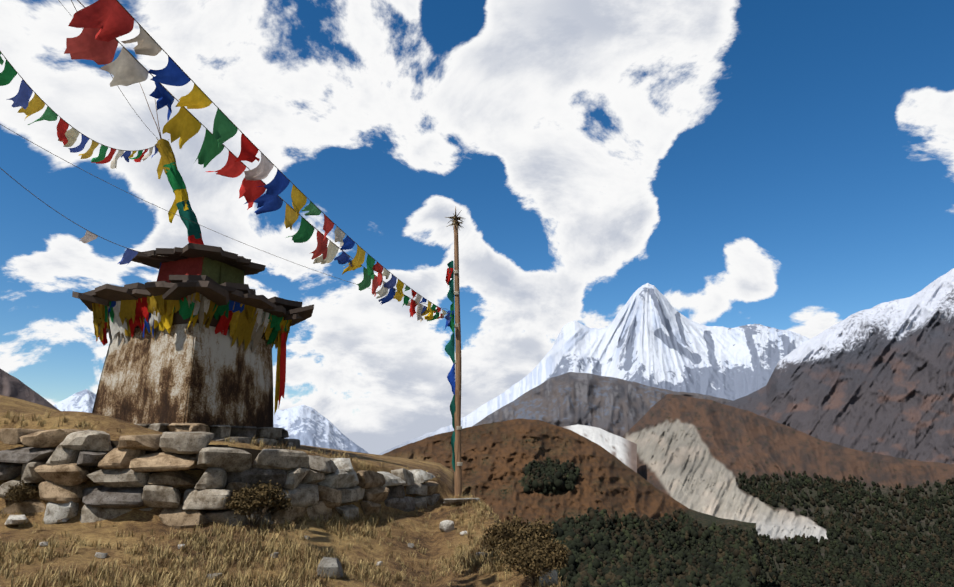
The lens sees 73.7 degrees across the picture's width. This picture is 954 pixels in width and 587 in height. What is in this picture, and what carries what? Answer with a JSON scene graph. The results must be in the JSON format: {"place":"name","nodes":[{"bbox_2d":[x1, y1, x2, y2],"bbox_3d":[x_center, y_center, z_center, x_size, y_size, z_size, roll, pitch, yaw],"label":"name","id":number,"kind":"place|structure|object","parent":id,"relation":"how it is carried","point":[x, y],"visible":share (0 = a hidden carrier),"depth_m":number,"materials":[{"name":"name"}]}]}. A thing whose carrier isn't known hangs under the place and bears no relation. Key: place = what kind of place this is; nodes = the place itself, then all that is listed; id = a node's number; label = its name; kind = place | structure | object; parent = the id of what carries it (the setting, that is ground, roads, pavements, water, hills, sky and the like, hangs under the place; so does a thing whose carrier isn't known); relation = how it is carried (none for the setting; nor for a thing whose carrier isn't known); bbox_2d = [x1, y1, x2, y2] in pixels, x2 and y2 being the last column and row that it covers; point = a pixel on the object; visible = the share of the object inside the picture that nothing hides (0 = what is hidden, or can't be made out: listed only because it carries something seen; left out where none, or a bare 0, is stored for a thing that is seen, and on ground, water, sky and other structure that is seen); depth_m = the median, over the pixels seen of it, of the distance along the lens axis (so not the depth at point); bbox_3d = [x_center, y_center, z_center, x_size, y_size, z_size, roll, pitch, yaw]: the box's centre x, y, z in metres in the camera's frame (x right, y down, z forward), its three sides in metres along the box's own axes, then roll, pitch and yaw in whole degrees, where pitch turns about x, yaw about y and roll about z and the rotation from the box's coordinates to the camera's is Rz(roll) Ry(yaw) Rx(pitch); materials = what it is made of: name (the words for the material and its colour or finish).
{"place":"outdoors","nodes":[
{"label":"outdoors","id":0,"kind":"place"},
{"bbox_2d":[0,369,59,410],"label":"hill","id":1,"kind":"structure","parent":0,"point":[12,386],"depth_m":1272.12,"materials":[{"name":"stone"}]},
{"bbox_2d":[139,82,161,138],"bbox_3d":[-4.700,-1.948,9.778,1.318,2.944,0.110,4,-14,-15],"label":"rope","id":2,"kind":"object","parent":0,"point":[152,115],"visible":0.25,"depth_m":9.92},
{"bbox_2d":[53,389,368,453],"bbox_3d":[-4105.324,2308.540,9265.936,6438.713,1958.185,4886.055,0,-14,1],"label":"snowy mountains","id":3,"kind":"structure","parent":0,"point":[307,425],"depth_m":10846.99,"materials":[{"name":"white snow"}]},
{"bbox_2d":[0,395,562,586],"bbox_3d":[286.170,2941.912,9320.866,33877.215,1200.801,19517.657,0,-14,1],"label":"terrain","id":4,"kind":"structure","parent":0,"point":[135,520],"depth_m":6.49,"materials":[{"name":"brown soil"}]},
{"bbox_2d":[111,440,261,469],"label":"stone wall","id":5,"kind":"structure","parent":4,"relation":"on","point":[254,453],"depth_m":6.95,"materials":[{"name":"brown"}]},
{"bbox_2d":[136,423,299,447],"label":"stone plinth","id":6,"kind":"structure","parent":4,"relation":"on","point":[273,436],"depth_m":8.54,"materials":[{"name":"grey stone"}]},
{"bbox_2d":[92,323,272,427],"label":"stupa wall","id":7,"kind":"structure","parent":6,"relation":"on","point":[180,373],"depth_m":8.47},
{"bbox_2d":[72,243,313,325],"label":"stone roof","id":8,"kind":"structure","parent":7,"relation":"on","point":[178,287],"depth_m":8.77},
{"bbox_2d":[155,138,203,244],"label":"prayer flags","id":9,"kind":"object","parent":8,"relation":"on","point":[181,202],"visible":0.88,"depth_m":9.66},
{"bbox_2d":[92,256,291,414],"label":"prayer flags","id":10,"kind":"object","parent":8,"relation":"hanging from","point":[150,314],"visible":0.65,"depth_m":8.82},
{"bbox_2d":[0,51,158,150],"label":"rope","id":11,"kind":"object","parent":10,"relation":"attached to","point":[60,117],"visible":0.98,"depth_m":5.99,"materials":[{"name":"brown fabric"}]},
{"bbox_2d":[0,52,157,168],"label":"prayer flags","id":12,"kind":"object","parent":11,"relation":"hanging from","point":[35,104],"visible":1,"depth_m":6.04,"materials":[{"name":"multicoloured fabric"}]},
{"bbox_2d":[0,168,167,256],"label":"rope","id":13,"kind":"object","parent":10,"relation":"attached to","point":[72,221],"visible":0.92,"depth_m":6.83,"materials":[{"name":"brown fabric"}]},
{"bbox_2d":[80,231,137,264],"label":"prayer flags","id":14,"kind":"object","parent":13,"relation":"hanging from","point":[129,255],"visible":1,"depth_m":8.00,"materials":[{"name":"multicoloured fabric"}]},
{"bbox_2d":[0,0,447,309],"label":"bare wires","id":15,"kind":"object","parent":10,"relation":"attached to","point":[153,204],"visible":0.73,"depth_m":8.62,"materials":[{"name":"grey"}]},
{"bbox_2d":[135,311,277,338],"bbox_3d":[-4.114,0.466,9.343,1.804,0.323,1.804,-5,-15,21],"label":"chorten corbel","id":16,"kind":"object","parent":7,"relation":"on","point":[177,318],"visible":0.08,"depth_m":8.46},
{"bbox_2d":[0,428,440,527],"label":"dry stone wall","id":17,"kind":"structure","parent":4,"relation":"on","point":[57,463],"depth_m":6.58,"materials":[{"name":"grey stone"}]},
{"bbox_2d":[5,498,557,586],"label":"loose rocks","id":18,"kind":"object","parent":4,"relation":"on","point":[327,565],"visible":0.71,"depth_m":5.53,"materials":[{"name":"stone"}]},
{"bbox_2d":[0,410,567,586],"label":"grass tufts","id":19,"kind":"object","parent":4,"relation":"on","point":[188,577],"visible":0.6,"depth_m":5.63,"materials":[{"name":"beige plant"}]},
{"bbox_2d":[454,207,461,497],"bbox_3d":[-0.326,1.019,11.082,0.208,5.410,0.138,0,-14,1],"label":"flagpole","id":20,"kind":"object","parent":4,"relation":"on","point":[457,451],"visible":0.92,"depth_m":10.93,"materials":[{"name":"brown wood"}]},
{"bbox_2d":[445,210,463,471],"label":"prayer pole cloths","id":21,"kind":"object","parent":20,"relation":"attached to","point":[450,345],"visible":0.83,"depth_m":11.10,"materials":[{"name":"multicoloured fabric"}]},
{"bbox_2d":[68,0,450,323],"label":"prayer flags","id":22,"kind":"object","parent":21,"relation":"attached to","point":[111,19],"visible":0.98,"depth_m":4.54,"materials":[{"name":"multicoloured fabric"}]},
{"bbox_2d":[64,28,443,321],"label":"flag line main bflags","id":23,"kind":"object","parent":22,"relation":"attached to","point":[125,68],"visible":0.94,"depth_m":4.67,"materials":[{"name":"multicoloured fabric"}]},
{"bbox_2d":[77,0,449,316],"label":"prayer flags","id":24,"kind":"object","parent":21,"relation":"attached to","point":[235,156],"visible":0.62,"depth_m":4.85,"materials":[{"name":"brown"}]},
{"bbox_2d":[116,0,450,313],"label":"rope","id":25,"kind":"object","parent":21,"relation":"attached to","point":[253,144],"visible":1,"depth_m":4.82,"materials":[{"name":"brown"}]},
{"bbox_2d":[1,479,569,586],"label":"dry shrub","id":26,"kind":"object","parent":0,"point":[530,551],"visible":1,"depth_m":5.85,"materials":[{"name":"brown plant"}]},
{"bbox_2d":[0,0,953,454],"label":"sky","id":27,"kind":"structure","parent":0,"point":[787,165],"materials":[{"name":"blue"}]},
{"bbox_2d":[383,418,755,585],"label":"hill terrain","id":28,"kind":"structure","parent":0,"point":[496,457],"depth_m":803.27,"materials":[{"name":"brown soil"}]},
{"bbox_2d":[379,283,809,454],"bbox_3d":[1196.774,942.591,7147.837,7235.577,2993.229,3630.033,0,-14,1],"label":"snowy mountain","id":29,"kind":"structure","parent":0,"point":[650,335],"depth_m":8159.40,"materials":[{"name":"white snow"}]},
{"bbox_2d":[563,424,636,472],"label":"snow patch","id":30,"kind":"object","parent":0,"point":[623,450],"visible":0.15,"depth_m":1561.97,"materials":[{"name":"white snow"}]},
{"bbox_2d":[473,372,731,436],"bbox_3d":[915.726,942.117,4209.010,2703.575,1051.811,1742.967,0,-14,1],"label":"dark hill","id":31,"kind":"structure","parent":0,"point":[618,407],"depth_m":4754.62,"materials":[{"name":"grey stone"}]},
{"bbox_2d":[622,394,953,586],"bbox_3d":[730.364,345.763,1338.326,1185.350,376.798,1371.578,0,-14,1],"label":"hillside","id":32,"kind":"structure","parent":0,"point":[697,454],"depth_m":1580.29,"materials":[{"name":"brown soil"}]},
{"bbox_2d":[522,457,953,586],"bbox_3d":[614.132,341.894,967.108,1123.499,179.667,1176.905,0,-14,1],"label":"forest trees","id":33,"kind":"object","parent":32,"relation":"on","point":[645,551],"visible":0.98,"depth_m":841.90,"materials":[{"name":"green plant"}]},
{"bbox_2d":[725,268,953,463],"bbox_3d":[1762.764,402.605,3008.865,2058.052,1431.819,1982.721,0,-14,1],"label":"mountain terrain","id":34,"kind":"structure","parent":0,"point":[878,379],"depth_m":3129.14,"materials":[{"name":"grey stone"}]}
]}

